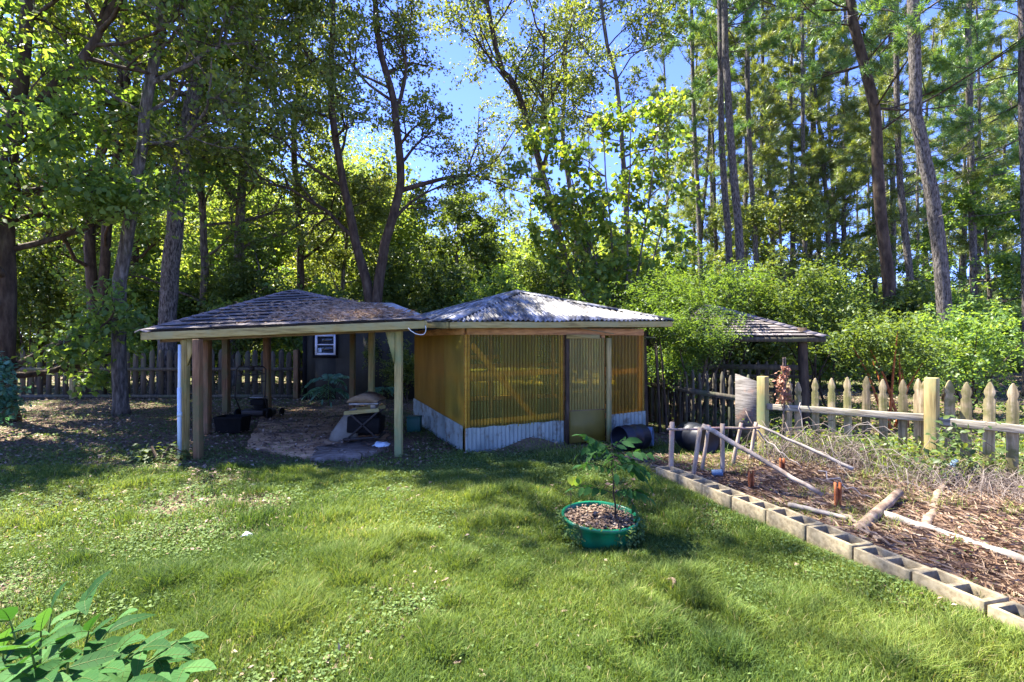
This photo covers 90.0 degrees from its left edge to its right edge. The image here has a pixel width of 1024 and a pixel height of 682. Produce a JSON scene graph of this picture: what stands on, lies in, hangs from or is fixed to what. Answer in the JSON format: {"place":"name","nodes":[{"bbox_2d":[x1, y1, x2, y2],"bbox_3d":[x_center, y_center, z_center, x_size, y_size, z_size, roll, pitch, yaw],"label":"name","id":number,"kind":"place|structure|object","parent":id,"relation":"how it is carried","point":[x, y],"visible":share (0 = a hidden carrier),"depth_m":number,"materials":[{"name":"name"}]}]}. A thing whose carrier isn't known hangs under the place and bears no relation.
{"place":"outdoors","nodes":[
{"label":"outdoors","id":0,"kind":"place"},
{"bbox_2d":[246,404,393,460],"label":"concrete floor","id":1,"kind":"structure","parent":0,"point":[272,442],"depth_m":9.04,"materials":[{"name":"concrete"}]},
{"bbox_2d":[234,366,284,419],"bbox_3d":[-5.336,1.073,10.821,0.700,1.123,0.834,0,0,0],"label":"lawn mower","id":2,"kind":"object","parent":1,"relation":"on","point":[260,408],"visible":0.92,"depth_m":10.51,"materials":[{"name":"black metal"}]},
{"bbox_2d":[310,439,388,461],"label":"concrete path","id":3,"kind":"structure","parent":0,"point":[351,451],"depth_m":7.44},
{"bbox_2d":[343,399,385,440],"bbox_3d":[-2.383,1.274,8.288,0.575,0.607,0.500,0,0,0],"label":"saw stand","id":4,"kind":"object","parent":3,"relation":"on","point":[366,420],"visible":0.91,"depth_m":8.12,"materials":[{"name":"black metal"}]},
{"bbox_2d":[0,0,1020,334],"label":"sky","id":5,"kind":"structure","parent":0,"point":[469,95],"materials":[{"name":"blue"}]},
{"bbox_2d":[0,348,1023,681],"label":"ground","id":6,"kind":"structure","parent":0,"point":[528,442],"depth_m":8.11,"materials":[{"name":"soil"}]},
{"bbox_2d":[0,351,33,425],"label":"bush","id":7,"kind":"object","parent":6,"relation":"on","point":[6,393],"visible":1,"depth_m":8.36,"materials":[{"name":"green plant"}]},
{"bbox_2d":[16,236,86,387],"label":"understory bush","id":8,"kind":"object","parent":6,"relation":"on","point":[29,285],"visible":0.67,"depth_m":17.97,"materials":[{"name":"green plant"}]},
{"bbox_2d":[0,1,167,385],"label":"background oak","id":9,"kind":"object","parent":6,"relation":"on","point":[45,234],"visible":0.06,"depth_m":18.85,"materials":[{"name":"green plant"}]},
{"bbox_2d":[0,570,216,681],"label":"leafy plant","id":10,"kind":"object","parent":6,"relation":"on","point":[110,654],"visible":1,"depth_m":1.78,"materials":[{"name":"green plant"}]},
{"bbox_2d":[16,0,239,380],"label":"background oak","id":11,"kind":"object","parent":6,"relation":"on","point":[134,258],"visible":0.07,"depth_m":19.37,"materials":[{"name":"green plant"}]},
{"bbox_2d":[58,261,198,386],"bbox_3d":[-13.553,-0.628,18.887,4.960,4.687,4.277,0,0,0],"label":"understory bush","id":12,"kind":"object","parent":6,"relation":"on","point":[146,302],"visible":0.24,"depth_m":18.36,"materials":[{"name":"green plant"}]},
{"bbox_2d":[0,0,258,423],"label":"maple tree","id":13,"kind":"object","parent":6,"relation":"on","point":[44,112],"visible":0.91,"depth_m":10.38,"materials":[{"name":"green plant"}]},
{"bbox_2d":[0,0,268,394],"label":"oak tree","id":14,"kind":"object","parent":6,"relation":"on","point":[89,263],"visible":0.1,"depth_m":15.47,"materials":[{"name":"green plant"}]},
{"bbox_2d":[16,348,302,398],"bbox_3d":[-10.329,0.971,14.678,8.943,1.559,0.245,0,0,0],"label":"back fence","id":15,"kind":"object","parent":6,"relation":"on","point":[296,369],"visible":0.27,"depth_m":14.78,"materials":[{"name":"brown wood"}]},
{"bbox_2d":[0,0,327,415],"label":"oak tree","id":16,"kind":"object","parent":6,"relation":"on","point":[119,370],"visible":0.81,"depth_m":11.25,"materials":[{"name":"green plant"}]},
{"bbox_2d":[35,0,306,374],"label":"background oak","id":17,"kind":"object","parent":6,"relation":"on","point":[204,249],"visible":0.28,"depth_m":18.20,"materials":[{"name":"green plant"}]},
{"bbox_2d":[131,268,253,383],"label":"understory bush","id":18,"kind":"object","parent":6,"relation":"on","point":[182,299],"visible":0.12,"depth_m":18.79,"materials":[{"name":"green plant"}]},
{"bbox_2d":[39,0,367,385],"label":"background oak","id":19,"kind":"object","parent":6,"relation":"on","point":[312,153],"visible":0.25,"depth_m":19.91,"materials":[{"name":"green plant"}]},
{"bbox_2d":[76,0,383,394],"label":"oak tree","id":20,"kind":"object","parent":6,"relation":"on","point":[169,279],"visible":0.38,"depth_m":15.32,"materials":[{"name":"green plant"}]},
{"bbox_2d":[177,224,296,386],"bbox_3d":[-9.540,-1.192,18.617,4.870,5.803,3.923,0,0,38],"label":"understory bush","id":21,"kind":"object","parent":6,"relation":"on","point":[240,287],"visible":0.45,"depth_m":17.85,"materials":[{"name":"green plant"}]},
{"bbox_2d":[134,289,433,460],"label":"pavilion","id":22,"kind":"structure","parent":6,"relation":"on","point":[198,337],"depth_m":7.28,"materials":[{"name":"wood"}]},
{"bbox_2d":[161,294,421,328],"bbox_3d":[-3.084,-0.495,7.906,3.672,0.647,1.991,0,0,0],"label":"pine straw","id":23,"kind":"object","parent":22,"relation":"on","point":[355,310],"visible":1,"depth_m":7.47,"materials":[{"name":"plant"}]},
{"bbox_2d":[178,0,396,379],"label":"background oak","id":24,"kind":"object","parent":6,"relation":"on","point":[385,177],"visible":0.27,"depth_m":21.66,"materials":[{"name":"green plant"}]},
{"bbox_2d":[251,276,349,383],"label":"understory bush","id":25,"kind":"object","parent":6,"relation":"on","point":[299,339],"visible":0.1,"depth_m":18.45,"materials":[{"name":"green plant"}]},
{"bbox_2d":[250,167,413,361],"bbox_3d":[-8.706,-3.109,24.497,8.750,9.855,6.630,0,0,28],"label":"background oak","id":26,"kind":"object","parent":6,"relation":"on","point":[327,249],"visible":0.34,"depth_m":22.92,"materials":[{"name":"green plant"}]},
{"bbox_2d":[178,0,545,302],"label":"twin tree","id":27,"kind":"object","parent":6,"relation":"on","point":[330,72],"visible":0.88,"depth_m":16.93,"materials":[{"name":"green plant"}]},
{"bbox_2d":[303,303,436,399],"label":"garden cottage","id":28,"kind":"structure","parent":6,"relation":"on","point":[326,354],"depth_m":14.40,"materials":[{"name":"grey wood"}]},
{"bbox_2d":[333,234,429,309],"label":"understory bush","id":29,"kind":"object","parent":6,"relation":"on","point":[388,279],"visible":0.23,"depth_m":20.65,"materials":[{"name":"green plant"}]},
{"bbox_2d":[375,334,414,402],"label":"bush","id":30,"kind":"object","parent":6,"relation":"on","point":[408,363],"visible":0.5,"depth_m":13.51,"materials":[{"name":"green plant"}]},
{"bbox_2d":[378,218,484,383],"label":"understory bush","id":31,"kind":"object","parent":6,"relation":"on","point":[440,285],"visible":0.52,"depth_m":19.53,"materials":[{"name":"green plant"}]},
{"bbox_2d":[401,169,520,349],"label":"background oak","id":32,"kind":"object","parent":6,"relation":"on","point":[483,247],"visible":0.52,"depth_m":24.65,"materials":[{"name":"green plant"}]},
{"bbox_2d":[439,251,542,386],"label":"understory bush","id":33,"kind":"object","parent":6,"relation":"on","point":[487,290],"visible":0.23,"depth_m":18.36,"materials":[{"name":"green plant"}]},
{"bbox_2d":[0,424,1023,681],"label":"grass","id":34,"kind":"structure","parent":6,"relation":"on","point":[634,612],"depth_m":3.32,"materials":[{"name":"plant"}]},
{"bbox_2d":[0,399,1023,681],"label":"ground weeds","id":35,"kind":"object","parent":6,"relation":"on","point":[188,515],"visible":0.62,"depth_m":5.03,"materials":[{"name":"green plant"}]},
{"bbox_2d":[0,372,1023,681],"bbox_3d":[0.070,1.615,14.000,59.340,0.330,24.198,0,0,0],"label":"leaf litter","id":36,"kind":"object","parent":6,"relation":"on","point":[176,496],"visible":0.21,"depth_m":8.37,"materials":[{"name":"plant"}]},
{"bbox_2d":[405,0,625,296],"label":"slender tree","id":37,"kind":"object","parent":6,"relation":"on","point":[554,80],"visible":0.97,"depth_m":18.67,"materials":[{"name":"green plant"}]},
{"bbox_2d":[15,83,1021,371],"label":"distant wood","id":38,"kind":"object","parent":6,"relation":"on","point":[405,231],"visible":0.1,"depth_m":28.03,"materials":[{"name":"plant"}]},
{"bbox_2d":[495,238,587,384],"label":"understory bush","id":39,"kind":"object","parent":6,"relation":"on","point":[547,285],"visible":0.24,"depth_m":19.34,"materials":[{"name":"green plant"}]},
{"bbox_2d":[413,290,673,451],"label":"potting shed","id":40,"kind":"structure","parent":6,"relation":"on","point":[442,355],"depth_m":8.19,"materials":[{"name":"metal"}]},
{"bbox_2d":[569,338,604,443],"bbox_3d":[1.206,0.790,8.245,0.651,1.680,0.059,0,0,-21],"label":"door","id":41,"kind":"structure","parent":40,"relation":"in","point":[586,427],"depth_m":8.22,"materials":[{"name":"wood"}]},
{"bbox_2d":[480,0,632,378],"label":"slender tree","id":42,"kind":"object","parent":6,"relation":"on","point":[581,58],"visible":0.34,"depth_m":22.32,"materials":[{"name":"green plant"}]},
{"bbox_2d":[561,501,639,550],"bbox_3d":[0.737,1.603,4.272,0.647,0.353,0.639,0,0,0],"label":"green planter","id":43,"kind":"object","parent":6,"relation":"on","point":[598,539],"visible":0.53,"depth_m":4.03,"materials":[{"name":"plastic"}]},
{"bbox_2d":[564,503,635,529],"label":"leaf mulch","id":44,"kind":"object","parent":43,"relation":"in","point":[605,521],"visible":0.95,"depth_m":4.23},
{"bbox_2d":[566,434,661,524],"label":"sapling","id":45,"kind":"object","parent":43,"relation":"in","point":[631,467],"visible":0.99,"depth_m":4.25,"materials":[{"name":"green plant"}]},
{"bbox_2d":[554,498,646,551],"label":"creeping weeds","id":46,"kind":"object","parent":6,"relation":"on","point":[634,536],"visible":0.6,"depth_m":4.07,"materials":[{"name":"green plant"}]},
{"bbox_2d":[500,86,705,403],"bbox_3d":[2.095,-2.352,12.425,4.779,8.015,3.487,0,0,0],"label":"redbud tree","id":47,"kind":"object","parent":6,"relation":"on","point":[564,215],"visible":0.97,"depth_m":12.15,"materials":[{"name":"green plant"}]},
{"bbox_2d":[610,424,651,451],"bbox_3d":[1.792,1.454,7.711,0.508,0.394,0.390,0,0,-34],"label":"barrel","id":48,"kind":"object","parent":6,"relation":"on","point":[642,432],"visible":0.82,"depth_m":7.65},
{"bbox_2d":[539,0,725,282],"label":"slender tree","id":49,"kind":"object","parent":6,"relation":"on","point":[651,25],"visible":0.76,"depth_m":20.50,"materials":[{"name":"green plant"}]},
{"bbox_2d":[631,305,705,433],"bbox_3d":[2.842,0.535,9.196,1.508,2.336,1.132,0,0,10],"label":"vine mass","id":50,"kind":"object","parent":6,"relation":"on","point":[673,316],"visible":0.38,"depth_m":9.28,"materials":[{"name":"green plant"}]},
{"bbox_2d":[629,0,709,269],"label":"distant pine","id":51,"kind":"object","parent":6,"relation":"on","point":[660,78],"visible":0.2,"depth_m":42.05,"materials":[{"name":"green plant"}]},
{"bbox_2d":[583,258,759,422],"bbox_3d":[3.215,-0.016,10.353,3.552,3.454,3.079,0,0,-42],"label":"bush","id":52,"kind":"object","parent":6,"relation":"on","point":[669,304],"visible":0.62,"depth_m":10.20,"materials":[{"name":"green plant"}]},
{"bbox_2d":[636,340,727,426],"bbox_3d":[3.212,0.810,9.734,1.741,1.800,1.289,0,0,0],"label":"vine mass","id":53,"kind":"object","parent":6,"relation":"on","point":[670,367],"visible":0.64,"depth_m":9.65,"materials":[{"name":"green plant"}]},
{"bbox_2d":[621,0,754,373],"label":"pine tree","id":54,"kind":"object","parent":6,"relation":"on","point":[693,128],"visible":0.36,"depth_m":25.40,"materials":[{"name":"green plant"}]},
{"bbox_2d":[629,366,750,447],"bbox_3d":[3.074,1.087,9.579,0.068,1.165,3.813,0,0,-17],"label":"shaded fence","id":55,"kind":"object","parent":6,"relation":"on","point":[714,394],"visible":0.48,"depth_m":9.11,"materials":[{"name":"wood"}]},
{"bbox_2d":[650,14,732,283],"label":"distant pine","id":56,"kind":"object","parent":6,"relation":"on","point":[676,214],"visible":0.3,"depth_m":31.35,"materials":[{"name":"green plant"}]},
{"bbox_2d":[675,421,719,453],"bbox_3d":[2.734,1.430,7.563,0.431,0.431,0.500,0,0,-18],"label":"drum","id":57,"kind":"object","parent":6,"relation":"on","point":[686,439],"visible":0.66,"depth_m":7.40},
{"bbox_2d":[648,23,749,285],"bbox_3d":[11.153,-8.389,29.106,6.123,19.528,5.218,2,0,40],"label":"distant pine","id":58,"kind":"object","parent":6,"relation":"on","point":[712,169],"visible":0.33,"depth_m":29.00,"materials":[{"name":"green plant"}]},
{"bbox_2d":[651,305,749,422],"bbox_3d":[3.431,0.521,9.269,1.635,2.373,1.666,0,0,43],"label":"vine mass","id":59,"kind":"object","parent":6,"relation":"on","point":[707,339],"visible":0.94,"depth_m":9.23,"materials":[{"name":"green plant"}]},
{"bbox_2d":[665,22,744,285],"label":"distant pine","id":60,"kind":"object","parent":6,"relation":"on","point":[713,116],"visible":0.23,"depth_m":30.03,"materials":[{"name":"green plant"}]},
{"bbox_2d":[620,359,811,409],"bbox_3d":[4.852,1.039,12.371,4.520,1.222,0.083,0,0,5],"label":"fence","id":61,"kind":"object","parent":6,"relation":"on","point":[792,376],"visible":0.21,"depth_m":12.27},
{"bbox_2d":[629,304,829,429],"bbox_3d":[4.216,0.465,11.601,2.694,2.574,5.156,0,0,-5],"label":"overgrown gazebo","id":62,"kind":"object","parent":6,"relation":"on","point":[765,330],"visible":0.33,"depth_m":9.74,"materials":[{"name":"wood"}]},
{"bbox_2d":[672,0,793,380],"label":"pine tree","id":63,"kind":"object","parent":6,"relation":"on","point":[749,36],"visible":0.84,"depth_m":20.90,"materials":[{"name":"green plant"}]},
{"bbox_2d":[678,0,810,292],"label":"distant pine","id":64,"kind":"object","parent":6,"relation":"on","point":[765,150],"visible":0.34,"depth_m":27.18,"materials":[{"name":"green plant"}]},
{"bbox_2d":[683,0,810,282],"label":"pine tree","id":65,"kind":"object","parent":6,"relation":"on","point":[776,112],"visible":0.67,"depth_m":23.91,"materials":[{"name":"green plant"}]},
{"bbox_2d":[631,205,875,407],"bbox_3d":[5.282,-0.732,13.123,5.940,4.892,5.298,0,0,0],"label":"bush","id":66,"kind":"object","parent":6,"relation":"on","point":[727,298],"visible":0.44,"depth_m":12.53,"materials":[{"name":"green plant"}]},
{"bbox_2d":[732,495,781,523],"bbox_3d":[2.210,1.551,4.632,0.195,0.190,0.395,0,0,-19],"label":"cinder block","id":67,"kind":"object","parent":6,"relation":"on","point":[754,507],"depth_m":4.62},
{"bbox_2d":[710,0,807,281],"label":"distant pine","id":68,"kind":"object","parent":6,"relation":"on","point":[766,183],"visible":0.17,"depth_m":29.55,"materials":[{"name":"green plant"}]},
{"bbox_2d":[690,269,828,387],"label":"understory bush","id":69,"kind":"object","parent":6,"relation":"on","point":[756,357],"visible":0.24,"depth_m":16.83,"materials":[{"name":"green plant"}]},
{"bbox_2d":[708,1,821,286],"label":"distant pine","id":70,"kind":"object","parent":6,"relation":"on","point":[754,63],"visible":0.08,"depth_m":30.27,"materials":[{"name":"green plant"}]},
{"bbox_2d":[707,0,845,295],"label":"pine tree","id":71,"kind":"object","parent":6,"relation":"on","point":[732,154],"visible":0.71,"depth_m":19.91,"materials":[{"name":"green plant"}]},
{"bbox_2d":[698,184,880,363],"bbox_3d":[12.702,-2.804,23.686,7.703,9.231,5.372,0,0,37],"label":"background oak","id":72,"kind":"object","parent":6,"relation":"on","point":[768,226],"visible":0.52,"depth_m":23.26,"materials":[{"name":"green plant"}]},
{"bbox_2d":[766,507,823,542],"bbox_3d":[2.336,1.542,4.241,0.195,0.190,0.395,0,1,-17],"label":"cinder block","id":73,"kind":"object","parent":6,"relation":"on","point":[787,520],"depth_m":4.22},
{"bbox_2d":[741,3,865,294],"bbox_3d":[15.480,-10.595,28.714,5.909,23.906,6.933,0,1,-6],"label":"distant pine","id":74,"kind":"object","parent":6,"relation":"on","point":[820,102],"visible":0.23,"depth_m":27.98,"materials":[{"name":"green plant"}]},
{"bbox_2d":[604,450,1023,618],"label":"straw mulch","id":75,"kind":"object","parent":6,"relation":"on","point":[1000,576],"visible":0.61,"depth_m":4.55,"materials":[{"name":"plant"}]},
{"bbox_2d":[700,253,933,406],"bbox_3d":[6.959,-0.156,12.043,4.862,3.738,3.039,0,0,23],"label":"bush","id":76,"kind":"object","parent":6,"relation":"on","point":[805,312],"visible":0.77,"depth_m":11.80,"materials":[{"name":"green plant"}]},
{"bbox_2d":[740,0,896,360],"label":"pine tree","id":77,"kind":"object","parent":6,"relation":"on","point":[804,158],"visible":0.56,"depth_m":25.86,"materials":[{"name":"green plant"}]},
{"bbox_2d":[758,0,894,287],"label":"distant pine","id":78,"kind":"object","parent":6,"relation":"on","point":[853,201],"visible":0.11,"depth_m":30.57,"materials":[{"name":"green plant"}]},
{"bbox_2d":[763,1,894,284],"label":"distant pine","id":79,"kind":"object","parent":6,"relation":"on","point":[775,53],"visible":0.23,"depth_m":29.79,"materials":[{"name":"green plant"}]},
{"bbox_2d":[776,0,891,279],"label":"pine tree","id":80,"kind":"object","parent":6,"relation":"on","point":[795,69],"visible":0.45,"depth_m":27.67,"materials":[{"name":"green plant"}]},
{"bbox_2d":[769,247,899,388],"bbox_3d":[10.953,-0.797,17.933,4.376,5.024,4.101,0,0,0],"label":"understory bush","id":81,"kind":"object","parent":6,"relation":"on","point":[820,363],"visible":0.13,"depth_m":17.64,"materials":[{"name":"green plant"}]},
{"bbox_2d":[807,524,872,560],"bbox_3d":[2.456,1.548,3.853,0.195,0.190,0.395,0,0,-15],"label":"cinder block","id":82,"kind":"object","parent":6,"relation":"on","point":[835,540],"depth_m":3.83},
{"bbox_2d":[669,396,1023,476],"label":"fern cover","id":83,"kind":"object","parent":6,"relation":"on","point":[979,445],"visible":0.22,"depth_m":9.42,"materials":[{"name":"green plant"}]},
{"bbox_2d":[776,1,919,296],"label":"distant pine","id":84,"kind":"object","parent":6,"relation":"on","point":[842,222],"visible":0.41,"depth_m":27.82,"materials":[{"name":"green plant"}]},
{"bbox_2d":[696,0,1023,389],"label":"pine tree","id":85,"kind":"object","parent":6,"relation":"on","point":[859,41],"visible":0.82,"depth_m":16.89,"materials":[{"name":"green plant"}]},
{"bbox_2d":[787,0,961,402],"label":"pine tree","id":86,"kind":"object","parent":6,"relation":"on","point":[940,259],"visible":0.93,"depth_m":13.90,"materials":[{"name":"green plant"}]},
{"bbox_2d":[726,419,1023,491],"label":"weeds","id":87,"kind":"object","parent":6,"relation":"on","point":[903,446],"visible":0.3,"depth_m":6.05,"materials":[{"name":"green plant"}]},
{"bbox_2d":[727,417,1023,518],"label":"dry brush","id":88,"kind":"object","parent":6,"relation":"on","point":[854,455],"visible":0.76,"depth_m":5.83,"materials":[{"name":"plant"}]},
{"bbox_2d":[832,12,926,303],"bbox_3d":[20.450,-8.430,29.063,5.308,19.577,6.228,-1,0,40],"label":"distant pine","id":89,"kind":"object","parent":6,"relation":"on","point":[864,24],"visible":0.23,"depth_m":28.00,"materials":[{"name":"green plant"}]},
{"bbox_2d":[757,376,1023,481],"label":"picket fence","id":90,"kind":"object","parent":6,"relation":"on","point":[924,416],"visible":0.79,"depth_m":6.12,"materials":[{"name":"brown wood"}]},
{"bbox_2d":[735,374,756,442],"bbox_3d":[3.542,1.018,7.735,0.020,1.024,0.378,0,0,-29],"label":"metal sheet","id":91,"kind":"object","parent":90,"relation":"attached to","point":[745,393],"visible":0.79,"depth_m":7.74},
{"bbox_2d":[903,415,1005,479],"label":"fence vine","id":92,"kind":"object","parent":90,"relation":"attached to","point":[952,444],"visible":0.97,"depth_m":5.54,"materials":[{"name":"green plant"}]},
{"bbox_2d":[854,545,929,582],"bbox_3d":[2.561,1.556,3.457,0.195,0.190,0.395,1,0,-15],"label":"cinder block","id":93,"kind":"object","parent":6,"relation":"on","point":[889,562],"depth_m":3.45,"materials":[{"name":"concrete"}]},
{"bbox_2d":[800,305,996,428],"bbox_3d":[7.145,0.473,9.605,3.078,2.473,2.471,0,0,0],"label":"bush","id":94,"kind":"object","parent":6,"relation":"on","point":[902,340],"visible":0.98,"depth_m":9.55,"materials":[{"name":"green plant"}]},
{"bbox_2d":[819,0,984,299],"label":"distant pine","id":95,"kind":"object","parent":6,"relation":"on","point":[892,229],"visible":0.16,"depth_m":28.66,"materials":[{"name":"green plant"}]},
{"bbox_2d":[841,266,989,394],"bbox_3d":[12.895,-0.345,16.611,3.806,4.127,3.451,0,0,0],"label":"understory bush","id":96,"kind":"object","parent":6,"relation":"on","point":[922,294],"visible":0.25,"depth_m":16.48,"materials":[{"name":"green plant"}]},
{"bbox_2d":[869,51,967,296],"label":"distant pine","id":97,"kind":"object","parent":6,"relation":"on","point":[898,229],"visible":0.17,"depth_m":35.35,"materials":[{"name":"green plant"}]},
{"bbox_2d":[823,0,1015,377],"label":"pine tree","id":98,"kind":"object","parent":6,"relation":"on","point":[895,129],"visible":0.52,"depth_m":21.88,"materials":[{"name":"green plant"}]},
{"bbox_2d":[864,9,984,283],"bbox_3d":[29.799,-11.112,37.310,6.578,24.941,7.718,0,2,-36],"label":"distant pine","id":99,"kind":"object","parent":6,"relation":"on","point":[944,26],"visible":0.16,"depth_m":36.69,"materials":[{"name":"green plant"}]},
{"bbox_2d":[870,289,1023,418],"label":"bush","id":100,"kind":"object","parent":6,"relation":"on","point":[965,328],"visible":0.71,"depth_m":10.88,"materials":[{"name":"green plant"}]},
{"bbox_2d":[887,0,1019,380],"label":"pine tree","id":101,"kind":"object","parent":6,"relation":"on","point":[970,23],"visible":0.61,"depth_m":20.89,"materials":[{"name":"green plant"}]},
{"bbox_2d":[894,161,1021,379],"bbox_3d":[19.881,-2.844,21.498,7.709,9.304,7.855,0,0,0],"label":"background oak","id":102,"kind":"object","parent":6,"relation":"on","point":[1004,260],"visible":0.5,"depth_m":20.79,"materials":[{"name":"green plant"}]},
{"bbox_2d":[912,568,1008,615],"bbox_3d":[2.668,1.544,3.062,0.195,0.190,0.395,-1,0,-15],"label":"cinder block","id":103,"kind":"object","parent":6,"relation":"on","point":[953,588],"depth_m":3.04,"materials":[{"name":"concrete"}]},
{"bbox_2d":[920,0,1019,300],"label":"distant pine","id":104,"kind":"object","parent":6,"relation":"on","point":[956,191],"visible":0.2,"depth_m":35.56,"materials":[{"name":"green plant"}]},
{"bbox_2d":[920,0,1019,313],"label":"distant pine","id":105,"kind":"object","parent":6,"relation":"on","point":[963,229],"visible":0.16,"depth_m":37.01,"materials":[{"name":"green plant"}]},
{"bbox_2d":[922,0,1023,396],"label":"pine tree","id":106,"kind":"object","parent":6,"relation":"on","point":[1016,156],"visible":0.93,"depth_m":15.37,"materials":[{"name":"green plant"}]},
{"bbox_2d":[960,14,1020,300],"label":"distant pine","id":107,"kind":"object","parent":6,"relation":"on","point":[992,162],"visible":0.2,"depth_m":34.20,"materials":[{"name":"green plant"}]},
{"bbox_2d":[966,11,1021,304],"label":"distant pine","id":108,"kind":"object","parent":6,"relation":"on","point":[1009,23],"visible":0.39,"depth_m":29.92,"materials":[{"name":"green plant"}]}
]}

